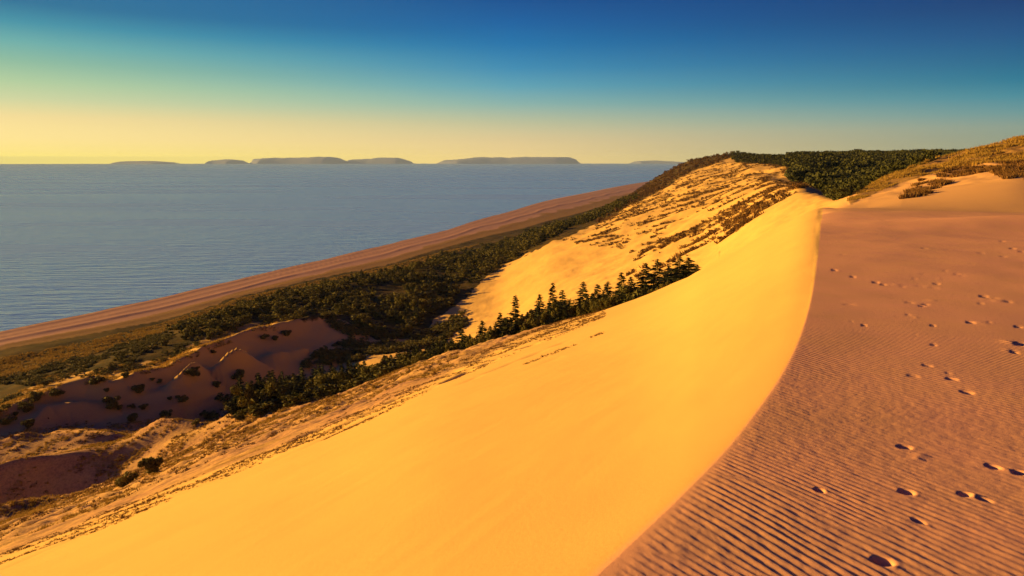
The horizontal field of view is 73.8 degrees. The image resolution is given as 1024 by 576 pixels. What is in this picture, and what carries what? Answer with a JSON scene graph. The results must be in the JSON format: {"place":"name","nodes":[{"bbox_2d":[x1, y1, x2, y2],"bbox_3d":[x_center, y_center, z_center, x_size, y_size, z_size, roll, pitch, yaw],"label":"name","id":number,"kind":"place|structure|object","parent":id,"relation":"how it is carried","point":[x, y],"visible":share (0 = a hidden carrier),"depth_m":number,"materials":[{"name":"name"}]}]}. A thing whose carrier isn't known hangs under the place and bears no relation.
{"place":"outdoors","nodes":[
{"label":"outdoors","id":0,"kind":"place"},
{"bbox_2d":[0,233,500,505],"bbox_3d":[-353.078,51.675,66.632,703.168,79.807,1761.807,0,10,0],"label":"valley ground","id":1,"kind":"structure","parent":0,"point":[250,352],"depth_m":218.11,"materials":[{"name":"sand"}]},
{"bbox_2d":[0,415,17,424],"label":"bush","id":2,"kind":"object","parent":1,"relation":"on","point":[8,419],"visible":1,"depth_m":185.79,"materials":[{"name":"green plant"}]},
{"bbox_2d":[17,404,32,412],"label":"bush","id":3,"kind":"object","parent":1,"relation":"on","point":[25,408],"visible":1,"depth_m":192.42,"materials":[{"name":"green plant"}]},
{"bbox_2d":[17,399,35,409],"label":"bush","id":4,"kind":"object","parent":1,"relation":"on","point":[31,401],"visible":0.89,"depth_m":194.23,"materials":[{"name":"green plant"}]},
{"bbox_2d":[20,418,34,427],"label":"bush","id":5,"kind":"object","parent":1,"relation":"on","point":[29,423],"visible":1,"depth_m":183.80,"materials":[{"name":"green plant"}]},
{"bbox_2d":[28,391,43,400],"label":"bush","id":6,"kind":"object","parent":1,"relation":"on","point":[35,395],"visible":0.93,"depth_m":199.46,"materials":[{"name":"green plant"}]},
{"bbox_2d":[49,388,64,396],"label":"bush","id":7,"kind":"object","parent":1,"relation":"on","point":[53,392],"visible":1,"depth_m":203.54,"materials":[{"name":"green plant"}]},
{"bbox_2d":[87,375,105,384],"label":"bush","id":8,"kind":"object","parent":1,"relation":"on","point":[96,379],"visible":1,"depth_m":208.12,"materials":[{"name":"green plant"}]},
{"bbox_2d":[0,333,199,411],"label":"shrubs","id":9,"kind":"object","parent":1,"relation":"on","point":[135,345],"visible":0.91,"depth_m":289.53,"materials":[{"name":"green plant"}]},
{"bbox_2d":[101,396,120,408],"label":"bush","id":10,"kind":"object","parent":1,"relation":"on","point":[111,402],"visible":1,"depth_m":202.10,"materials":[{"name":"green plant"}]},
{"bbox_2d":[114,471,138,486],"bbox_3d":[-31.054,15.483,55.051,1.808,1.247,1.405,-8,13,-37],"label":"bush","id":11,"kind":"object","parent":1,"relation":"on","point":[124,480],"visible":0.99,"depth_m":54.96,"materials":[{"name":"green plant"}]},
{"bbox_2d":[127,413,137,421],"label":"bush","id":12,"kind":"object","parent":1,"relation":"on","point":[131,416],"visible":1,"depth_m":196.95,"materials":[{"name":"green plant"}]},
{"bbox_2d":[131,383,144,392],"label":"bush","id":13,"kind":"object","parent":1,"relation":"on","point":[138,388],"visible":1,"depth_m":209.81,"materials":[{"name":"green plant"}]},
{"bbox_2d":[0,320,277,420],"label":"ridge grass","id":14,"kind":"structure","parent":1,"relation":"on","point":[162,364],"depth_m":254.32,"materials":[{"name":"plant"}]},
{"bbox_2d":[137,456,163,473],"bbox_3d":[-29.543,14.614,55.862,1.674,1.672,1.789,4,11,19],"label":"bush","id":15,"kind":"object","parent":1,"relation":"on","point":[151,465],"visible":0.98,"depth_m":55.60,"materials":[{"name":"green plant"}]},
{"bbox_2d":[161,409,172,417],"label":"bush","id":16,"kind":"object","parent":1,"relation":"on","point":[167,413],"visible":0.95,"depth_m":204.16,"materials":[{"name":"green plant"}]},
{"bbox_2d":[175,395,188,402],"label":"bush","id":17,"kind":"object","parent":1,"relation":"on","point":[183,398],"visible":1,"depth_m":210.66,"materials":[{"name":"green plant"}]},
{"bbox_2d":[183,367,199,375],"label":"bush","id":18,"kind":"object","parent":1,"relation":"on","point":[192,371],"visible":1,"depth_m":220.95,"materials":[{"name":"green plant"}]},
{"bbox_2d":[203,410,219,419],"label":"bush","id":19,"kind":"object","parent":1,"relation":"on","point":[209,416],"visible":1,"depth_m":210.00,"materials":[{"name":"green plant"}]},
{"bbox_2d":[217,320,232,330],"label":"broadleaf tree","id":20,"kind":"object","parent":1,"relation":"on","point":[228,324],"visible":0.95,"depth_m":307.32,"materials":[{"name":"green plant"}]},
{"bbox_2d":[0,351,459,540],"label":"slope grass","id":21,"kind":"structure","parent":1,"relation":"on","point":[46,507],"depth_m":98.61,"materials":[{"name":"plant"}]},
{"bbox_2d":[224,390,239,417],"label":"conifer tree","id":22,"kind":"object","parent":1,"relation":"on","point":[234,399],"visible":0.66,"depth_m":138.28,"materials":[{"name":"green plant"}]},
{"bbox_2d":[223,376,247,414],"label":"conifer tree","id":23,"kind":"object","parent":1,"relation":"on","point":[240,381],"visible":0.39,"depth_m":138.28,"materials":[{"name":"green plant"}]},
{"bbox_2d":[231,369,244,378],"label":"bush","id":24,"kind":"object","parent":1,"relation":"on","point":[238,373],"visible":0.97,"depth_m":233.75,"materials":[{"name":"green plant"}]},
{"bbox_2d":[0,244,476,376],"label":"beach grass","id":25,"kind":"structure","parent":1,"relation":"on","point":[36,359],"depth_m":356.28,"materials":[{"name":"plant"}]},
{"bbox_2d":[236,315,247,324],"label":"broadleaf tree","id":26,"kind":"object","parent":1,"relation":"on","point":[239,319],"visible":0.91,"depth_m":315.60,"materials":[{"name":"green plant"}]},
{"bbox_2d":[229,384,259,414],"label":"broadleaf tree","id":27,"kind":"object","parent":1,"relation":"on","point":[249,393],"visible":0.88,"depth_m":130.80,"materials":[{"name":"green plant"}]},
{"bbox_2d":[241,373,268,408],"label":"conifer tree","id":28,"kind":"object","parent":1,"relation":"on","point":[256,386],"visible":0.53,"depth_m":134.05,"materials":[{"name":"green plant"}]},
{"bbox_2d":[265,370,277,399],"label":"conifer tree","id":29,"kind":"object","parent":1,"relation":"on","point":[272,374],"visible":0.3,"depth_m":135.32,"materials":[{"name":"green plant"}]},
{"bbox_2d":[259,377,292,399],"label":"broadleaf tree","id":30,"kind":"object","parent":1,"relation":"on","point":[272,386],"visible":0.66,"depth_m":131.22,"materials":[{"name":"green plant"}]},
{"bbox_2d":[271,305,295,317],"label":"broadleaf tree","id":31,"kind":"object","parent":1,"relation":"on","point":[280,310],"visible":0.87,"depth_m":328.40,"materials":[{"name":"green plant"}]},
{"bbox_2d":[282,373,301,407],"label":"conifer tree","id":32,"kind":"object","parent":1,"relation":"on","point":[294,388],"visible":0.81,"depth_m":127.86,"materials":[{"name":"green plant"}]},
{"bbox_2d":[298,372,305,388],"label":"conifer tree","id":33,"kind":"object","parent":1,"relation":"on","point":[301,378],"visible":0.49,"depth_m":141.50,"materials":[{"name":"green plant"}]},
{"bbox_2d":[296,366,308,385],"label":"conifer tree","id":34,"kind":"object","parent":1,"relation":"on","point":[299,376],"visible":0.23,"depth_m":151.80,"materials":[{"name":"green plant"}]},
{"bbox_2d":[214,358,413,419],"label":"shrubs","id":35,"kind":"object","parent":1,"relation":"on","point":[308,394],"visible":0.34,"depth_m":126.24,"materials":[{"name":"green plant"}]},
{"bbox_2d":[308,364,324,386],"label":"conifer tree","id":36,"kind":"object","parent":1,"relation":"on","point":[318,371],"visible":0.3,"depth_m":137.19,"materials":[{"name":"green plant"}]},
{"bbox_2d":[304,373,329,389],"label":"broadleaf tree","id":37,"kind":"object","parent":1,"relation":"on","point":[311,380],"visible":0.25,"depth_m":132.61,"materials":[{"name":"green plant"}]},
{"bbox_2d":[313,372,346,386],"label":"broadleaf tree","id":38,"kind":"object","parent":1,"relation":"on","point":[334,378],"visible":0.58,"depth_m":129.75,"materials":[{"name":"green plant"}]},
{"bbox_2d":[331,302,349,314],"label":"broadleaf tree","id":39,"kind":"object","parent":1,"relation":"on","point":[340,306],"visible":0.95,"depth_m":335.50,"materials":[{"name":"green plant"}]},
{"bbox_2d":[338,371,355,384],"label":"broadleaf tree","id":40,"kind":"object","parent":1,"relation":"on","point":[343,375],"visible":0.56,"depth_m":128.22,"materials":[{"name":"green plant"}]},
{"bbox_2d":[345,361,354,374],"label":"conifer tree","id":41,"kind":"object","parent":1,"relation":"on","point":[348,363],"visible":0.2,"depth_m":161.62,"materials":[{"name":"green plant"}]},
{"bbox_2d":[353,313,371,325],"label":"broadleaf tree","id":42,"kind":"object","parent":1,"relation":"on","point":[362,318],"visible":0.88,"depth_m":315.14,"materials":[{"name":"green plant"}]},
{"bbox_2d":[163,224,567,339],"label":"shrubs","id":43,"kind":"object","parent":1,"relation":"on","point":[354,300],"visible":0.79,"depth_m":375.27,"materials":[{"name":"green plant"}]},
{"bbox_2d":[359,365,371,377],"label":"broadleaf tree","id":44,"kind":"object","parent":1,"relation":"on","point":[364,370],"visible":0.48,"depth_m":126.97,"materials":[{"name":"green plant"}]},
{"bbox_2d":[299,305,469,367],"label":"shrubs","id":45,"kind":"object","parent":1,"relation":"on","point":[428,337],"visible":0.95,"depth_m":291.16,"materials":[{"name":"green plant"}]},
{"bbox_2d":[385,273,400,283],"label":"broadleaf tree","id":46,"kind":"object","parent":1,"relation":"on","point":[395,278],"visible":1,"depth_m":422.84,"materials":[{"name":"green plant"}]},
{"bbox_2d":[394,296,411,307],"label":"broadleaf tree","id":47,"kind":"object","parent":1,"relation":"on","point":[400,299],"visible":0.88,"depth_m":358.38,"materials":[{"name":"green plant"}]},
{"bbox_2d":[397,351,408,361],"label":"broadleaf tree","id":48,"kind":"object","parent":1,"relation":"on","point":[406,356],"visible":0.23,"depth_m":133.67,"materials":[{"name":"green plant"}]},
{"bbox_2d":[401,303,409,319],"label":"conifer tree","id":49,"kind":"object","parent":1,"relation":"on","point":[406,310],"visible":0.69,"depth_m":337.64,"materials":[{"name":"green plant"}]},
{"bbox_2d":[407,272,424,280],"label":"broadleaf tree","id":50,"kind":"object","parent":1,"relation":"on","point":[418,275],"visible":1,"depth_m":426.24,"materials":[{"name":"green plant"}]},
{"bbox_2d":[410,260,424,269],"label":"broadleaf tree","id":51,"kind":"object","parent":1,"relation":"on","point":[415,265],"visible":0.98,"depth_m":474.04,"materials":[{"name":"green plant"}]},
{"bbox_2d":[411,353,426,363],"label":"broadleaf tree","id":52,"kind":"object","parent":1,"relation":"on","point":[422,356],"visible":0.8,"depth_m":110.61,"materials":[{"name":"green plant"}]},
{"bbox_2d":[412,306,425,323],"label":"conifer tree","id":53,"kind":"object","parent":1,"relation":"on","point":[416,312],"visible":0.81,"depth_m":327.36,"materials":[{"name":"green plant"}]},
{"bbox_2d":[409,298,431,308],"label":"broadleaf tree","id":54,"kind":"object","parent":1,"relation":"on","point":[421,302],"visible":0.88,"depth_m":352.29,"materials":[{"name":"green plant"}]},
{"bbox_2d":[431,344,442,356],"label":"pine tree","id":55,"kind":"object","parent":1,"relation":"on","point":[438,351],"visible":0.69,"depth_m":107.77,"materials":[{"name":"green plant"}]},
{"bbox_2d":[452,323,465,342],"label":"conifer tree","id":56,"kind":"object","parent":1,"relation":"on","point":[461,330],"visible":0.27,"depth_m":119.55,"materials":[{"name":"green plant"}]},
{"bbox_2d":[459,335,466,349],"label":"conifer tree","id":57,"kind":"object","parent":1,"relation":"on","point":[463,344],"visible":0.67,"depth_m":101.64,"materials":[{"name":"green plant"}]},
{"bbox_2d":[465,337,482,347],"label":"broadleaf tree","id":58,"kind":"object","parent":1,"relation":"on","point":[473,340],"visible":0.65,"depth_m":98.41,"materials":[{"name":"green plant"}]},
{"bbox_2d":[476,321,487,336],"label":"conifer tree","id":59,"kind":"object","parent":1,"relation":"on","point":[480,333],"visible":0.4,"depth_m":114.11,"materials":[{"name":"green plant"}]},
{"bbox_2d":[478,330,498,342],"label":"broadleaf tree","id":60,"kind":"object","parent":1,"relation":"on","point":[490,335],"visible":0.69,"depth_m":96.29,"materials":[{"name":"green plant"}]},
{"bbox_2d":[493,322,503,337],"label":"conifer tree","id":61,"kind":"object","parent":1,"relation":"on","point":[496,328],"visible":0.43,"depth_m":97.95,"materials":[{"name":"green plant"}]},
{"bbox_2d":[0,181,648,350],"bbox_3d":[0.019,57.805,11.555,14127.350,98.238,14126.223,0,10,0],"label":"beach","id":62,"kind":"structure","parent":0,"point":[155,310],"depth_m":602.22,"materials":[{"name":"sand"}]},
{"bbox_2d":[0,164,677,330],"bbox_3d":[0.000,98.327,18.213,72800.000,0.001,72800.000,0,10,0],"label":"lake water","id":63,"kind":"structure","parent":0,"point":[78,239],"depth_m":1311.94,"materials":[{"name":"liquid"}]},
{"bbox_2d":[111,161,179,163],"bbox_3d":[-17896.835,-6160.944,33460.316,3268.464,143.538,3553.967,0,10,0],"label":"island","id":64,"kind":"structure","parent":63,"relation":"on","point":[141,162],"depth_m":32479.72,"materials":[{"name":"grey"}]},
{"bbox_2d":[205,159,248,163],"bbox_3d":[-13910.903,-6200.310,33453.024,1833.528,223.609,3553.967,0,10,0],"label":"island","id":65,"kind":"structure","parent":63,"relation":"on","point":[227,161],"depth_m":32514.21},
{"bbox_2d":[249,157,348,163],"bbox_3d":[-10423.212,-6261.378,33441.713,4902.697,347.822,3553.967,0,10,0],"label":"island","id":66,"kind":"structure","parent":63,"relation":"in","point":[318,160],"depth_m":32397.89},
{"bbox_2d":[347,158,413,163],"bbox_3d":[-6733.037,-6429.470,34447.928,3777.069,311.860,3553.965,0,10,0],"label":"island","id":67,"kind":"structure","parent":63,"relation":"in","point":[381,161],"depth_m":33359.52,"materials":[{"name":"grey"}]},
{"bbox_2d":[436,157,580,163],"bbox_3d":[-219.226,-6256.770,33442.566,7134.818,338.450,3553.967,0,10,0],"label":"island","id":68,"kind":"structure","parent":63,"relation":"on","point":[523,160],"depth_m":32407.44,"materials":[{"name":"grey"}]},
{"bbox_2d":[629,160,684,163],"bbox_3d":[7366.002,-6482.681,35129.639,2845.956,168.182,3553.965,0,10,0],"label":"island","id":69,"kind":"structure","parent":63,"relation":"on","point":[654,162],"depth_m":34144.52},
{"bbox_2d":[0,177,1023,575],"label":"sand dune","id":70,"kind":"structure","parent":0,"point":[826,393],"depth_m":6.06,"materials":[{"name":"sand"}]},
{"bbox_2d":[0,309,605,564],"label":"litter","id":71,"kind":"object","parent":70,"relation":"on","point":[572,319],"visible":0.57,"depth_m":22.71,"materials":[{"name":"plant"}]},
{"bbox_2d":[0,0,1023,163],"label":"sky","id":72,"kind":"structure","parent":0,"point":[82,81],"materials":[{"name":"blue"}]},
{"bbox_2d":[500,154,826,318],"bbox_3d":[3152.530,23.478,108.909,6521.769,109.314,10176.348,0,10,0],"label":"bluff terrain","id":73,"kind":"structure","parent":0,"point":[568,266],"depth_m":348.56,"materials":[{"name":"sand"}]},
{"bbox_2d":[496,317,511,335],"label":"pine tree","id":74,"kind":"object","parent":73,"relation":"on","point":[501,325],"visible":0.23,"depth_m":101.61,"materials":[{"name":"green plant"}]},
{"bbox_2d":[500,318,511,336],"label":"conifer tree","id":75,"kind":"object","parent":73,"relation":"on","point":[505,330],"visible":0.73,"depth_m":92.10,"materials":[{"name":"green plant"}]},
{"bbox_2d":[508,295,519,323],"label":"conifer tree","id":76,"kind":"object","parent":73,"relation":"on","point":[516,311],"visible":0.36,"depth_m":112.85,"materials":[{"name":"green plant"}]},
{"bbox_2d":[508,318,521,334],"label":"pine tree","id":77,"kind":"object","parent":73,"relation":"on","point":[517,330],"visible":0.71,"depth_m":91.60,"materials":[{"name":"green plant"}]},
{"bbox_2d":[518,316,534,331],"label":"broadleaf tree","id":78,"kind":"object","parent":73,"relation":"on","point":[523,326],"visible":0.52,"depth_m":91.02,"materials":[{"name":"green plant"}]},
{"bbox_2d":[521,309,546,330],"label":"pine tree","id":79,"kind":"object","parent":73,"relation":"on","point":[537,315],"visible":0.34,"depth_m":90.32,"materials":[{"name":"green plant"}]},
{"bbox_2d":[528,312,548,327],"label":"broadleaf tree","id":80,"kind":"object","parent":73,"relation":"on","point":[543,318],"visible":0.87,"depth_m":88.86,"materials":[{"name":"green plant"}]},
{"bbox_2d":[534,294,545,313],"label":"conifer tree","id":81,"kind":"object","parent":73,"relation":"on","point":[539,303],"visible":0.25,"depth_m":109.24,"materials":[{"name":"green plant"}]},
{"bbox_2d":[545,283,557,312],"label":"conifer tree","id":82,"kind":"object","parent":73,"relation":"on","point":[552,290],"visible":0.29,"depth_m":108.26,"materials":[{"name":"green plant"}]},
{"bbox_2d":[549,223,564,229],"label":"broadleaf tree","id":83,"kind":"object","parent":73,"relation":"on","point":[560,225],"visible":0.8,"depth_m":532.77,"materials":[{"name":"green plant"}]},
{"bbox_2d":[551,302,567,318],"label":"broadleaf tree","id":84,"kind":"object","parent":73,"relation":"on","point":[554,307],"visible":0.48,"depth_m":84.53,"materials":[{"name":"green plant"}]},
{"bbox_2d":[548,304,571,324],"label":"pine tree","id":85,"kind":"object","parent":73,"relation":"on","point":[563,313],"visible":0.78,"depth_m":83.06,"materials":[{"name":"green plant"}]},
{"bbox_2d":[555,290,568,302],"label":"conifer tree","id":86,"kind":"object","parent":73,"relation":"on","point":[562,297],"visible":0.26,"depth_m":103.99,"materials":[{"name":"green plant"}]},
{"bbox_2d":[515,192,639,239],"bbox_3d":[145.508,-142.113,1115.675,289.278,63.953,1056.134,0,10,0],"label":"shrubs","id":87,"kind":"object","parent":73,"relation":"on","point":[587,216],"visible":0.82,"depth_m":656.11,"materials":[{"name":"green plant"}]},
{"bbox_2d":[567,303,588,316],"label":"broadleaf tree","id":88,"kind":"object","parent":73,"relation":"on","point":[574,306],"visible":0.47,"depth_m":86.64,"materials":[{"name":"green plant"}]},
{"bbox_2d":[572,282,589,305],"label":"conifer tree","id":89,"kind":"object","parent":73,"relation":"on","point":[583,295],"visible":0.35,"depth_m":100.64,"materials":[{"name":"green plant"}]},
{"bbox_2d":[576,301,591,315],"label":"broadleaf tree","id":90,"kind":"object","parent":73,"relation":"on","point":[584,304],"visible":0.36,"depth_m":85.55,"materials":[{"name":"green plant"}]},
{"bbox_2d":[590,284,601,299],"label":"conifer tree","id":91,"kind":"object","parent":73,"relation":"on","point":[596,293],"visible":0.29,"depth_m":96.24,"materials":[{"name":"green plant"}]},
{"bbox_2d":[588,298,605,312],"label":"broadleaf tree","id":92,"kind":"object","parent":73,"relation":"on","point":[593,304],"visible":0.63,"depth_m":78.65,"materials":[{"name":"green plant"}]},
{"bbox_2d":[595,297,614,308],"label":"broadleaf tree","id":93,"kind":"object","parent":73,"relation":"on","point":[608,304],"visible":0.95,"depth_m":76.98,"materials":[{"name":"green plant"}]},
{"bbox_2d":[600,281,613,297],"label":"conifer tree","id":94,"kind":"object","parent":73,"relation":"on","point":[606,288],"visible":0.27,"depth_m":94.45,"materials":[{"name":"green plant"}]},
{"bbox_2d":[610,272,626,298],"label":"conifer tree","id":95,"kind":"object","parent":73,"relation":"on","point":[615,292],"visible":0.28,"depth_m":92.00,"materials":[{"name":"green plant"}]},
{"bbox_2d":[617,277,636,298],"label":"conifer tree","id":96,"kind":"object","parent":73,"relation":"on","point":[631,282],"visible":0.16,"depth_m":88.17,"materials":[{"name":"green plant"}]},
{"bbox_2d":[618,285,649,302],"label":"bush","id":97,"kind":"object","parent":73,"relation":"on","point":[636,293],"visible":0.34,"depth_m":76.38,"materials":[{"name":"green plant"}]},
{"bbox_2d":[633,263,655,289],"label":"pine tree","id":98,"kind":"object","parent":73,"relation":"on","point":[641,279],"visible":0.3,"depth_m":85.22,"materials":[{"name":"green plant"}]},
{"bbox_2d":[633,265,673,291],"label":"pine tree","id":99,"kind":"object","parent":73,"relation":"on","point":[663,276],"visible":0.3,"depth_m":79.23,"materials":[{"name":"green plant"}]},
{"bbox_2d":[643,259,664,290],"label":"pine tree","id":100,"kind":"object","parent":73,"relation":"on","point":[654,274],"visible":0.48,"depth_m":82.27,"materials":[{"name":"green plant"}]},
{"bbox_2d":[596,151,734,221],"bbox_3d":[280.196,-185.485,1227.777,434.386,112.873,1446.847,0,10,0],"label":"shrubs","id":101,"kind":"object","parent":73,"relation":"on","point":[655,187],"visible":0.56,"depth_m":838.43,"materials":[{"name":"plant"}]},
{"bbox_2d":[653,257,684,288],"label":"pine tree","id":102,"kind":"object","parent":73,"relation":"on","point":[678,263],"visible":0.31,"depth_m":77.13,"materials":[{"name":"green plant"}]},
{"bbox_2d":[652,257,700,286],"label":"pine tree","id":103,"kind":"object","parent":73,"relation":"on","point":[684,270],"visible":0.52,"depth_m":74.51,"materials":[{"name":"green plant"}]},
{"bbox_2d":[562,160,811,277],"bbox_3d":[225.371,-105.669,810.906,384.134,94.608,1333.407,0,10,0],"label":"bluff brush","id":104,"kind":"object","parent":73,"relation":"on","point":[740,218],"visible":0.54,"depth_m":329.89,"materials":[{"name":"plant"}]},
{"bbox_2d":[730,148,967,200],"bbox_3d":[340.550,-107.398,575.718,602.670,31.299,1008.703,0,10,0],"label":"forest","id":105,"kind":"object","parent":73,"relation":"on","point":[833,175],"visible":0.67,"depth_m":371.41,"materials":[{"name":"plant"}]},
{"bbox_2d":[826,139,1023,207],"bbox_3d":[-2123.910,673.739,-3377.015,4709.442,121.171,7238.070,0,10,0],"label":"hillside","id":106,"kind":"structure","parent":0,"point":[891,192],"depth_m":76.99,"materials":[{"name":"sand"}]},
{"bbox_2d":[847,135,1023,200],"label":"hill grass","id":107,"kind":"structure","parent":106,"relation":"on","point":[984,153],"depth_m":98.78,"materials":[{"name":"plant"}]},
{"bbox_2d":[897,151,1023,198],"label":"hill brush","id":108,"kind":"object","parent":106,"relation":"on","point":[1014,169],"visible":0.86,"depth_m":74.30,"materials":[{"name":"plant"}]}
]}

